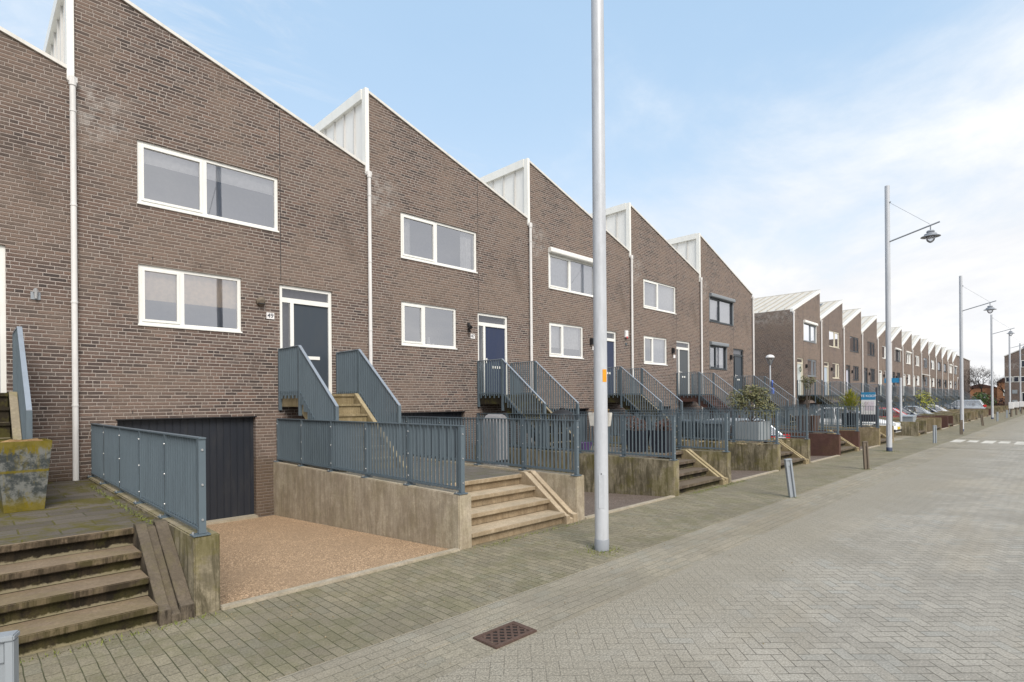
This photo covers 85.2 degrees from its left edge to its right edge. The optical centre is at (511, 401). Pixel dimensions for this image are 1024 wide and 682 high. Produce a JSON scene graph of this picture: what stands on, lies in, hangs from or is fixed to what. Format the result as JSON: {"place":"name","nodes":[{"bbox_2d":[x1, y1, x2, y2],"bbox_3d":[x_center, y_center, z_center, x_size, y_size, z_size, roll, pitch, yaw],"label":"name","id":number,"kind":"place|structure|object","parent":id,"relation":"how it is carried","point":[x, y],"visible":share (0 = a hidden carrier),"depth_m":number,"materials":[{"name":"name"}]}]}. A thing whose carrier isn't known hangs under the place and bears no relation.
{"place":"outdoors","nodes":[
{"label":"outdoors","id":0,"kind":"place"},
{"bbox_2d":[43,0,406,524],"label":"brick house","id":1,"kind":"structure","parent":0,"point":[224,249],"depth_m":10.72,"materials":[{"name":"brick"}]},
{"bbox_2d":[117,417,253,520],"bbox_3d":[-6.077,1.451,10.547,2.355,2.280,0.035,0,0,-45],"label":"garage door","id":2,"kind":"structure","parent":1,"relation":"in","point":[229,441],"depth_m":10.94,"materials":[{"name":"paint"}]},
{"bbox_2d":[138,264,241,332],"bbox_3d":[-6.234,-1.899,10.693,1.753,1.097,0.715,0,0,-45],"label":"window","id":3,"kind":"structure","parent":1,"relation":"in","point":[167,297],"depth_m":10.65,"materials":[{"name":"clear glass"}]},
{"bbox_2d":[137,140,278,232],"bbox_3d":[-5.987,-4.079,10.955,2.500,1.142,0.715,0,0,-45],"label":"window","id":4,"kind":"structure","parent":1,"relation":"in","point":[168,179],"depth_m":10.96,"materials":[{"name":"clear glass"}]},
{"bbox_2d":[279,284,331,393],"bbox_3d":[-4.486,-1.282,12.070,1.168,2.340,0.155,0,0,-45],"label":"door","id":5,"kind":"structure","parent":1,"relation":"in","point":[305,313],"depth_m":12.14,"materials":[{"name":"wood"}]},
{"bbox_2d":[206,515,447,604],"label":"driveway","id":6,"kind":"structure","parent":0,"point":[265,555],"depth_m":7.46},
{"bbox_2d":[0,0,1023,386],"label":"sky","id":7,"kind":"structure","parent":0,"point":[773,132],"materials":[{"name":"blue"}]},
{"bbox_2d":[19,409,1023,681],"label":"pavement","id":8,"kind":"structure","parent":0,"point":[259,641],"depth_m":5.41,"materials":[{"name":"brick"}]},
{"bbox_2d":[0,477,219,656],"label":"front terrace","id":9,"kind":"structure","parent":8,"relation":"on","point":[80,561],"depth_m":5.07,"materials":[{"name":"concrete"}]},
{"bbox_2d":[0,438,51,513],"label":"planter","id":10,"kind":"object","parent":9,"relation":"on","point":[24,467],"visible":1,"depth_m":6.49,"materials":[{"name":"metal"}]},
{"bbox_2d":[87,423,210,536],"bbox_3d":[-4.944,0.795,7.212,0.145,0.894,6.040,0,0,-45],"label":"metal railing","id":11,"kind":"object","parent":9,"relation":"on","point":[165,472],"visible":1,"depth_m":6.22,"materials":[{"name":"metal"}]},
{"bbox_2d":[220,548,459,609],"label":"driveway kerb","id":12,"kind":"structure","parent":8,"relation":"on","point":[230,605],"depth_m":5.93,"materials":[{"name":"concrete"}]},
{"bbox_2d":[273,456,584,549],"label":"front terrace","id":13,"kind":"structure","parent":8,"relation":"on","point":[496,502],"depth_m":8.77,"materials":[{"name":"concrete"}]},
{"bbox_2d":[273,418,467,494],"bbox_3d":[-2.750,0.776,9.378,0.145,0.894,6.040,0,0,-45],"label":"metal railing","id":14,"kind":"object","parent":13,"relation":"on","point":[331,445],"visible":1,"depth_m":8.84,"materials":[{"name":"metal"}]},
{"bbox_2d":[379,416,581,475],"bbox_3d":[-1.050,0.762,11.058,0.145,0.894,6.040,0,0,-45],"label":"metal railing","id":15,"kind":"object","parent":13,"relation":"on","point":[574,462],"visible":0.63,"depth_m":10.06,"materials":[{"name":"metal"}]},
{"bbox_2d":[483,414,509,466],"bbox_3d":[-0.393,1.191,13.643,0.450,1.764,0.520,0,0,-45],"label":"garden cover","id":16,"kind":"object","parent":13,"relation":"on","point":[495,416],"visible":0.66,"depth_m":13.47,"materials":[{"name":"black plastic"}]},
{"bbox_2d":[20,450,898,664],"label":"weeds","id":17,"kind":"object","parent":8,"relation":"on","point":[203,616],"visible":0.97,"depth_m":7.00,"materials":[{"name":"green plant"}]},
{"bbox_2d":[591,0,608,551],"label":"street lamp","id":18,"kind":"object","parent":8,"relation":"on","point":[601,540],"visible":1,"depth_m":7.08,"materials":[{"name":"grey metal"}]},
{"bbox_2d":[598,475,603,508],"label":"service door","id":19,"kind":"structure","parent":18,"relation":"in","point":[600,477],"depth_m":7.07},
{"bbox_2d":[475,441,730,496],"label":"front terrace","id":20,"kind":"structure","parent":8,"relation":"on","point":[689,470],"depth_m":12.13,"materials":[{"name":"concrete"}]},
{"bbox_2d":[550,408,573,450],"bbox_3d":[1.283,0.692,14.026,0.648,1.074,0.656,0,0,-45],"label":"barbecue","id":21,"kind":"object","parent":20,"relation":"on","point":[561,411],"visible":0.57,"depth_m":13.83,"materials":[{"name":"black metal"}]},
{"bbox_2d":[477,413,677,460],"bbox_3d":[1.144,0.744,13.224,0.145,0.894,6.040,0,0,-45],"label":"metal railing","id":22,"kind":"object","parent":20,"relation":"on","point":[623,435],"visible":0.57,"depth_m":12.01,"materials":[{"name":"metal"}]},
{"bbox_2d":[588,409,611,426],"bbox_3d":[1.939,0.328,12.242,0.143,0.432,0.597,0,0,-45],"label":"hanging planter","id":23,"kind":"object","parent":22,"relation":"hanging from","point":[591,417],"visible":0.27,"depth_m":12.31,"materials":[{"name":"plastic"}]},
{"bbox_2d":[626,429,649,451],"bbox_3d":[3.041,0.943,13.466,0.440,0.535,0.440,0,0,-45],"label":"planter","id":24,"kind":"object","parent":20,"relation":"on","point":[641,440],"visible":0.54,"depth_m":13.32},
{"bbox_2d":[569,412,729,451],"bbox_3d":[2.844,0.729,14.904,0.145,0.894,6.040,0,0,-45],"label":"metal railing","id":25,"kind":"object","parent":20,"relation":"on","point":[679,435],"visible":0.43,"depth_m":13.48,"materials":[{"name":"metal"}]},
{"bbox_2d":[649,429,671,452],"bbox_3d":[3.584,0.938,13.257,0.440,0.535,0.440,0,0,-45],"label":"planter","id":26,"kind":"object","parent":20,"relation":"on","point":[652,441],"visible":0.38,"depth_m":13.12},
{"bbox_2d":[584,495,674,518],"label":"driveway kerb","id":27,"kind":"structure","parent":8,"relation":"on","point":[632,506],"depth_m":10.02,"materials":[{"name":"concrete"}]},
{"bbox_2d":[613,435,809,470],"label":"front terrace","id":28,"kind":"structure","parent":8,"relation":"on","point":[752,456],"depth_m":15.66,"materials":[{"name":"concrete"}]},
{"bbox_2d":[682,419,705,439],"bbox_3d":[5.583,0.869,17.101,0.685,0.639,0.580,0,0,-45],"label":"wheelie bin","id":29,"kind":"object","parent":28,"relation":"on","point":[692,428],"visible":0.27,"depth_m":16.89,"materials":[{"name":"grey plastic"}]},
{"bbox_2d":[609,410,779,443],"bbox_3d":[5.038,0.711,17.070,0.145,0.894,6.040,0,0,-45],"label":"metal railing","id":30,"kind":"object","parent":28,"relation":"on","point":[733,439],"visible":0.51,"depth_m":15.80,"materials":[{"name":"metal"}]},
{"bbox_2d":[703,420,730,440],"bbox_3d":[6.074,0.865,16.462,0.685,0.639,0.580,0,0,-45],"label":"wheelie bin","id":31,"kind":"object","parent":28,"relation":"on","point":[713,423],"visible":0.53,"depth_m":16.29,"materials":[{"name":"grey plastic"}]},
{"bbox_2d":[664,409,808,438],"bbox_3d":[6.738,0.697,18.749,0.145,0.894,6.040,0,0,-45],"label":"metal railing","id":32,"kind":"object","parent":28,"relation":"on","point":[800,436],"visible":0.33,"depth_m":17.08,"materials":[{"name":"metal"}]},
{"bbox_2d":[731,420,769,439],"bbox_3d":[7.291,0.877,16.961,0.920,0.595,0.828,0,0,-45],"label":"planter","id":33,"kind":"object","parent":28,"relation":"on","point":[755,431],"visible":0.64,"depth_m":16.64,"materials":[{"name":"metal"}]},
{"bbox_2d":[726,384,779,420],"bbox_3d":[7.325,0.042,16.960,1.019,1.215,1.445,0,0,-45],"label":"olive shrub","id":34,"kind":"object","parent":33,"relation":"on","point":[754,394],"visible":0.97,"depth_m":16.90,"materials":[{"name":"green plant"}]},
{"bbox_2d":[784,458,796,497],"bbox_3d":[5.436,1.537,10.861,0.132,0.840,0.084,-7,0,-2],"label":"bollard","id":35,"kind":"object","parent":8,"relation":"on","point":[790,478],"visible":0.81,"depth_m":10.83,"materials":[{"name":"metal"}]},
{"bbox_2d":[771,429,859,455],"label":"front terrace","id":36,"kind":"structure","parent":8,"relation":"on","point":[830,444],"depth_m":19.29,"materials":[{"name":"brown paint"}]},
{"bbox_2d":[678,408,838,433],"bbox_3d":[8.931,0.678,20.916,0.145,0.894,6.040,0,0,-45],"label":"metal railing","id":37,"kind":"object","parent":36,"relation":"on","point":[823,431],"visible":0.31,"depth_m":19.55,"materials":[{"name":"metal"}]},
{"bbox_2d":[705,407,858,430],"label":"metal railing","id":38,"kind":"object","parent":36,"relation":"on","point":[856,429],"visible":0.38,"depth_m":21.17,"materials":[{"name":"metal"}]},
{"bbox_2d":[795,415,819,432],"bbox_3d":[10.919,0.827,20.544,0.660,0.635,0.660,0,0,-45],"label":"planter","id":39,"kind":"object","parent":36,"relation":"on","point":[810,422],"visible":0.48,"depth_m":20.30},
{"bbox_2d":[800,375,815,415],"bbox_3d":[10.926,-0.201,20.537,0.569,1.575,0.296,0,0,33],"label":"tree","id":40,"kind":"object","parent":39,"relation":"on","point":[806,386],"visible":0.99,"depth_m":20.53,"materials":[{"name":"green plant"}]},
{"bbox_2d":[771,423,893,445],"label":"front terrace","id":41,"kind":"structure","parent":8,"relation":"on","point":[873,436],"depth_m":23.01,"materials":[{"name":"beige concrete"}]},
{"bbox_2d":[752,406,878,427],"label":"metal railing","id":42,"kind":"object","parent":41,"relation":"on","point":[844,425],"visible":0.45,"depth_m":23.50,"materials":[{"name":"metal"}]},
{"bbox_2d":[757,405,893,425],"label":"metal railing","id":43,"kind":"object","parent":41,"relation":"on","point":[804,406],"visible":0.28,"depth_m":26.00,"materials":[{"name":"metal"}]},
{"bbox_2d":[842,413,859,426],"bbox_3d":[14.439,0.797,23.740,0.580,0.635,0.580,0,0,-45],"label":"planter","id":44,"kind":"object","parent":41,"relation":"on","point":[848,419],"visible":0.48,"depth_m":23.55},
{"bbox_2d":[836,389,868,412],"bbox_3d":[14.643,-0.033,23.760,1.738,1.138,1.269,0,0,30],"label":"yellow shrub","id":45,"kind":"object","parent":44,"relation":"in","point":[848,397],"visible":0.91,"depth_m":23.67,"materials":[{"name":"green plant"}]},
{"bbox_2d":[860,387,877,427],"bbox_3d":[14.878,0.255,23.194,0.076,1.680,0.600,0,0,-45],"label":"for sale board","id":46,"kind":"object","parent":41,"relation":"on","point":[870,397],"visible":0.98,"depth_m":23.15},
{"bbox_2d":[862,441,869,468],"bbox_3d":[9.580,1.500,15.060,0.132,0.840,0.084,-3,0,7],"label":"bollard","id":47,"kind":"object","parent":8,"relation":"on","point":[865,450],"visible":0.8,"depth_m":15.04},
{"bbox_2d":[893,420,926,435],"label":"front terrace","id":48,"kind":"structure","parent":8,"relation":"on","point":[917,428],"depth_m":28.46,"materials":[{"name":"concrete"}]},
{"bbox_2d":[884,378,901,420],"bbox_3d":[20.210,0.250,29.490,0.106,3.000,0.773,0,0,-45],"label":"street name sign","id":49,"kind":"object","parent":48,"relation":"on","point":[897,380],"visible":0.67,"depth_m":29.22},
{"bbox_2d":[879,417,940,431],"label":"front terrace","id":50,"kind":"structure","parent":8,"relation":"on","point":[930,422],"depth_m":33.17,"materials":[{"name":"beige concrete"}]},
{"bbox_2d":[884,185,940,451],"bbox_3d":[14.101,-2.999,19.589,0.580,9.600,1.644,0,0,-45],"label":"street lamp","id":51,"kind":"object","parent":8,"relation":"on","point":[931,234],"visible":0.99,"depth_m":20.05,"materials":[{"name":"grey metal"}]},
{"bbox_2d":[895,415,952,427],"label":"front terrace","id":52,"kind":"structure","parent":8,"relation":"on","point":[946,421],"depth_m":36.32,"materials":[{"name":"brown paint"}]},
{"bbox_2d":[893,413,959,424],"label":"front terrace","id":53,"kind":"structure","parent":8,"relation":"on","point":[956,419],"depth_m":39.76,"materials":[{"name":"concrete"}]},
{"bbox_2d":[931,412,970,421],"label":"front terrace","id":54,"kind":"structure","parent":8,"relation":"on","point":[967,416],"depth_m":45.04,"materials":[{"name":"concrete"}]},
{"bbox_2d":[914,390,936,409],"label":"flowering shrub","id":55,"kind":"object","parent":54,"relation":"on","point":[925,398],"visible":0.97,"depth_m":47.78,"materials":[{"name":"yellow plant"}]},
{"bbox_2d":[959,276,995,431],"bbox_3d":[26.048,-2.725,31.104,0.580,8.850,1.644,0,0,-45],"label":"street lamp","id":56,"kind":"object","parent":8,"relation":"on","point":[992,308],"visible":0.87,"depth_m":31.57,"materials":[{"name":"grey metal"}]},
{"bbox_2d":[990,314,1013,418],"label":"street lamp","id":57,"kind":"object","parent":8,"relation":"on","point":[991,336],"visible":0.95,"depth_m":49.44,"materials":[{"name":"grey metal"}]},
{"bbox_2d":[1009,334,1023,413],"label":"street lamp","id":58,"kind":"object","parent":8,"relation":"on","point":[1010,370],"visible":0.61,"depth_m":63.77,"materials":[{"name":"grey metal"}]},
{"bbox_2d":[480,158,682,442],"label":"brick house","id":59,"kind":"structure","parent":0,"point":[560,219],"depth_m":18.33,"materials":[{"name":"brick"}]},
{"bbox_2d":[549,322,583,358],"bbox_3d":[1.554,-1.965,18.385,1.753,1.097,0.715,0,0,-45],"label":"window","id":60,"kind":"structure","parent":59,"relation":"in","point":[565,341],"depth_m":18.39,"materials":[{"name":"white glass"}]},
{"bbox_2d":[549,254,592,296],"bbox_3d":[1.801,-4.144,18.647,2.500,1.142,0.715,0,0,-45],"label":"window","id":61,"kind":"structure","parent":59,"relation":"in","point":[566,274],"depth_m":18.41,"materials":[{"name":"white glass"}]},
{"bbox_2d":[607,331,615,394],"bbox_3d":[3.302,-1.348,19.761,1.168,2.340,0.155,0,0,-45],"label":"door","id":62,"kind":"structure","parent":59,"relation":"in","point":[611,338],"depth_m":20.01,"materials":[{"name":"white glass"}]},
{"bbox_2d":[584,492,662,515],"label":"driveway","id":63,"kind":"structure","parent":0,"point":[615,501],"depth_m":10.97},
{"bbox_2d":[268,415,1023,681],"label":"road margin","id":64,"kind":"object","parent":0,"point":[357,664],"visible":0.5,"depth_m":5.39,"materials":[{"name":"brick"}]},
{"bbox_2d":[0,630,19,681],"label":"bollard","id":65,"kind":"object","parent":64,"relation":"on","point":[9,656],"visible":1,"depth_m":2.74,"materials":[{"name":"metal"}]},
{"bbox_2d":[590,202,749,429],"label":"brick house","id":66,"kind":"structure","parent":0,"point":[667,304],"depth_m":22.49,"materials":[{"name":"brick"}]},
{"bbox_2d":[644,336,667,365],"bbox_3d":[5.448,-1.998,22.230,1.753,1.097,0.715,0,0,-45],"label":"window","id":67,"kind":"structure","parent":66,"relation":"in","point":[654,347],"depth_m":22.44,"materials":[{"name":"white glass"}]},
{"bbox_2d":[643,279,676,314],"bbox_3d":[5.695,-4.177,22.493,2.500,1.142,0.715,0,0,-45],"label":"window","id":68,"kind":"structure","parent":66,"relation":"in","point":[657,296],"depth_m":22.47,"materials":[{"name":"white glass"}]},
{"bbox_2d":[676,340,688,393],"bbox_3d":[7.196,-1.381,23.607,1.168,2.340,0.155,0,0,-45],"label":"door","id":69,"kind":"structure","parent":66,"relation":"in","point":[682,348],"depth_m":23.65,"materials":[{"name":"white glass"}]},
{"bbox_2d":[430,420,1023,681],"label":"road","id":70,"kind":"structure","parent":0,"point":[915,574],"depth_m":5.18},
{"bbox_2d":[350,417,1023,681],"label":"gutter channel","id":71,"kind":"object","parent":70,"relation":"on","point":[462,652],"visible":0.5,"depth_m":5.63,"materials":[{"name":"brick"}]},
{"bbox_2d":[473,621,536,648],"bbox_3d":[-0.054,1.925,4.583,0.470,0.032,0.280,0,0,-45],"label":"drain grate","id":72,"kind":"object","parent":71,"relation":"on","point":[503,635],"visible":1,"depth_m":4.56,"materials":[{"name":"metal"}]},
{"bbox_2d":[667,233,798,425],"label":"brick house","id":73,"kind":"structure","parent":0,"point":[728,323],"depth_m":26.27,"materials":[{"name":"brick"}]},
{"bbox_2d":[710,345,725,369],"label":"window","id":74,"kind":"structure","parent":73,"relation":"in","point":[717,354],"depth_m":26.36,"materials":[{"name":"black glass"}]},
{"bbox_2d":[710,297,732,325],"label":"window","id":75,"kind":"structure","parent":73,"relation":"in","point":[720,310],"depth_m":26.39,"materials":[{"name":"black glass"}]},
{"bbox_2d":[733,349,742,393],"bbox_3d":[11.090,-1.414,27.453,1.168,2.340,0.155,0,0,-45],"label":"door","id":76,"kind":"structure","parent":73,"relation":"in","point":[737,353],"depth_m":27.56,"materials":[{"name":"wood"}]},
{"bbox_2d":[731,470,767,479],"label":"driveway","id":77,"kind":"structure","parent":0,"point":[737,474],"depth_m":14.67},
{"bbox_2d":[894,435,912,440],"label":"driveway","id":78,"kind":"structure","parent":0,"point":[898,437],"depth_m":27.22,"materials":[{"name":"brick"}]},
{"bbox_2d":[816,407,901,431],"bbox_3d":[17.799,1.038,29.234,1.784,1.456,4.240,0,0,-45],"label":"parked car","id":79,"kind":"object","parent":78,"relation":"on","point":[897,426],"visible":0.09,"depth_m":28.04,"materials":[{"name":"white paint"}]},
{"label":"far pavement","id":80,"kind":"structure","parent":0,"visible":0},
{"bbox_2d":[964,365,997,400],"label":"bare tree","id":81,"kind":"object","parent":80,"relation":"on","point":[971,371],"visible":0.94,"depth_m":93.79,"materials":[{"name":"grey plant"}]},
{"bbox_2d":[970,384,996,405],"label":"orange house","id":82,"kind":"structure","parent":80,"relation":"on","point":[986,389],"depth_m":114.65,"materials":[{"name":"brick"}]},
{"bbox_2d":[996,378,1004,405],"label":"orange house","id":83,"kind":"structure","parent":80,"relation":"on","point":[1000,393],"depth_m":109.88,"materials":[{"name":"brick"}]},
{"label":"ground","id":84,"kind":"structure","parent":0,"visible":0},
{"bbox_2d":[0,26,78,481],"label":"brick house","id":85,"kind":"structure","parent":84,"relation":"on","point":[39,394],"depth_m":8.90,"materials":[{"name":"brick"}]},
{"bbox_2d":[0,245,6,392],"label":"door","id":86,"kind":"structure","parent":85,"relation":"in","point":[3,389],"depth_m":8.63,"materials":[{"name":"white glass"}]},
{"bbox_2d":[313,87,578,462],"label":"brick house","id":87,"kind":"structure","parent":84,"relation":"on","point":[452,320],"depth_m":14.66,"materials":[{"name":"brick"}]},
{"bbox_2d":[401,301,456,349],"bbox_3d":[-2.340,-1.932,14.539,1.753,1.097,0.715,0,0,-45],"label":"window","id":88,"kind":"structure","parent":87,"relation":"in","point":[422,325],"depth_m":14.84,"materials":[{"name":"clear glass"}]},
{"bbox_2d":[401,412,461,460],"bbox_3d":[-2.183,1.418,14.392,2.355,2.280,0.035,0,0,-45],"label":"garage door","id":89,"kind":"structure","parent":87,"relation":"in","point":[436,414],"depth_m":14.58,"materials":[{"name":"paint"}]},
{"bbox_2d":[401,212,477,273],"bbox_3d":[-2.093,-4.112,14.801,2.500,1.142,0.715,0,0,-45],"label":"window","id":90,"kind":"structure","parent":87,"relation":"in","point":[423,240],"depth_m":15.08,"materials":[{"name":"clear glass"}]},
{"bbox_2d":[478,313,506,394],"bbox_3d":[-0.592,-1.315,15.916,1.168,2.340,0.155,0,0,-45],"label":"door","id":91,"kind":"structure","parent":87,"relation":"in","point":[492,329],"depth_m":15.93,"materials":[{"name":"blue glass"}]},
{"bbox_2d":[752,289,849,422],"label":"brick house","id":92,"kind":"structure","parent":84,"relation":"on","point":[787,331],"depth_m":33.69,"materials":[{"name":"brick"}]},
{"bbox_2d":[797,358,802,394],"bbox_3d":[17.385,-1.467,33.702,0.155,2.340,1.168,0,0,44],"label":"door","id":93,"kind":"structure","parent":92,"relation":"in","point":[799,360],"depth_m":33.83,"materials":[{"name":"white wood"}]},
{"bbox_2d":[804,323,815,343],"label":"window","id":94,"kind":"structure","parent":92,"relation":"in","point":[809,330],"depth_m":35.06,"materials":[{"name":"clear glass"}]},
{"bbox_2d":[808,359,815,376],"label":"window","id":95,"kind":"structure","parent":92,"relation":"in","point":[811,363],"depth_m":35.34,"materials":[{"name":"clear glass"}]},
{"bbox_2d":[820,300,860,406],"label":"brick house","id":96,"kind":"structure","parent":84,"relation":"on","point":[831,344],"depth_m":38.27,"materials":[{"name":"brick"}]},
{"bbox_2d":[824,362,828,394],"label":"door","id":97,"kind":"structure","parent":96,"relation":"in","point":[826,364],"depth_m":37.66,"materials":[{"name":"white glass"}]},
{"bbox_2d":[829,330,839,348],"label":"window","id":98,"kind":"structure","parent":96,"relation":"in","point":[833,336],"depth_m":38.86,"materials":[{"name":"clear glass"}]},
{"bbox_2d":[842,308,893,414],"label":"brick house","id":99,"kind":"structure","parent":84,"relation":"on","point":[852,365],"depth_m":42.15,"materials":[{"name":"brick"}]},
{"bbox_2d":[861,315,908,413],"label":"brick house","id":100,"kind":"structure","parent":84,"relation":"on","point":[869,347],"depth_m":45.82,"materials":[{"name":"brick"}]},
{"bbox_2d":[877,322,917,411],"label":"brick house","id":101,"kind":"structure","parent":84,"relation":"on","point":[881,355],"depth_m":49.14,"materials":[{"name":"brick"}]},
{"bbox_2d":[891,326,929,410],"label":"brick house","id":102,"kind":"structure","parent":84,"relation":"on","point":[896,350],"depth_m":53.70,"materials":[{"name":"brick"}]},
{"bbox_2d":[902,331,937,409],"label":"brick house","id":103,"kind":"structure","parent":84,"relation":"on","point":[906,358],"depth_m":57.34,"materials":[{"name":"brick"}]},
{"bbox_2d":[912,335,947,409],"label":"brick house","id":104,"kind":"structure","parent":84,"relation":"on","point":[916,361],"depth_m":61.25,"materials":[{"name":"brick"}]},
{"bbox_2d":[921,339,952,408],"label":"brick house","id":105,"kind":"structure","parent":84,"relation":"on","point":[925,375],"depth_m":65.00,"materials":[{"name":"brick"}]},
{"bbox_2d":[928,342,957,405],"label":"brick house","id":106,"kind":"structure","parent":84,"relation":"on","point":[932,366],"depth_m":68.69,"materials":[{"name":"brick"}]},
{"bbox_2d":[935,345,959,405],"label":"brick house","id":107,"kind":"structure","parent":84,"relation":"on","point":[938,356],"depth_m":72.73,"materials":[{"name":"brick"}]},
{"bbox_2d":[942,347,968,405],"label":"brick house","id":108,"kind":"structure","parent":84,"relation":"on","point":[944,370],"depth_m":76.40,"materials":[{"name":"brick"}]},
{"bbox_2d":[947,349,971,404],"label":"brick house","id":109,"kind":"structure","parent":84,"relation":"on","point":[949,370],"depth_m":80.22,"materials":[{"name":"brick"}]},
{"bbox_2d":[957,355,970,399],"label":"row end block","id":110,"kind":"structure","parent":84,"relation":"on","point":[966,363],"depth_m":95.59,"materials":[{"name":"brown brick"}]},
{"bbox_2d":[952,352,975,404],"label":"brick house","id":111,"kind":"structure","parent":84,"relation":"on","point":[954,360],"depth_m":84.03,"materials":[{"name":"brick"}]},
{"bbox_2d":[1004,348,1023,409],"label":"brick building","id":112,"kind":"structure","parent":84,"relation":"on","point":[1015,390],"depth_m":87.68,"materials":[{"name":"brick"}]},
{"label":"driveway","id":113,"kind":"structure","parent":0,"visible":0},
{"bbox_2d":[972,392,996,405],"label":"evergreen shrub","id":114,"kind":"object","parent":113,"relation":"on","point":[979,396],"visible":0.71,"depth_m":83.06,"materials":[{"name":"green plant"}]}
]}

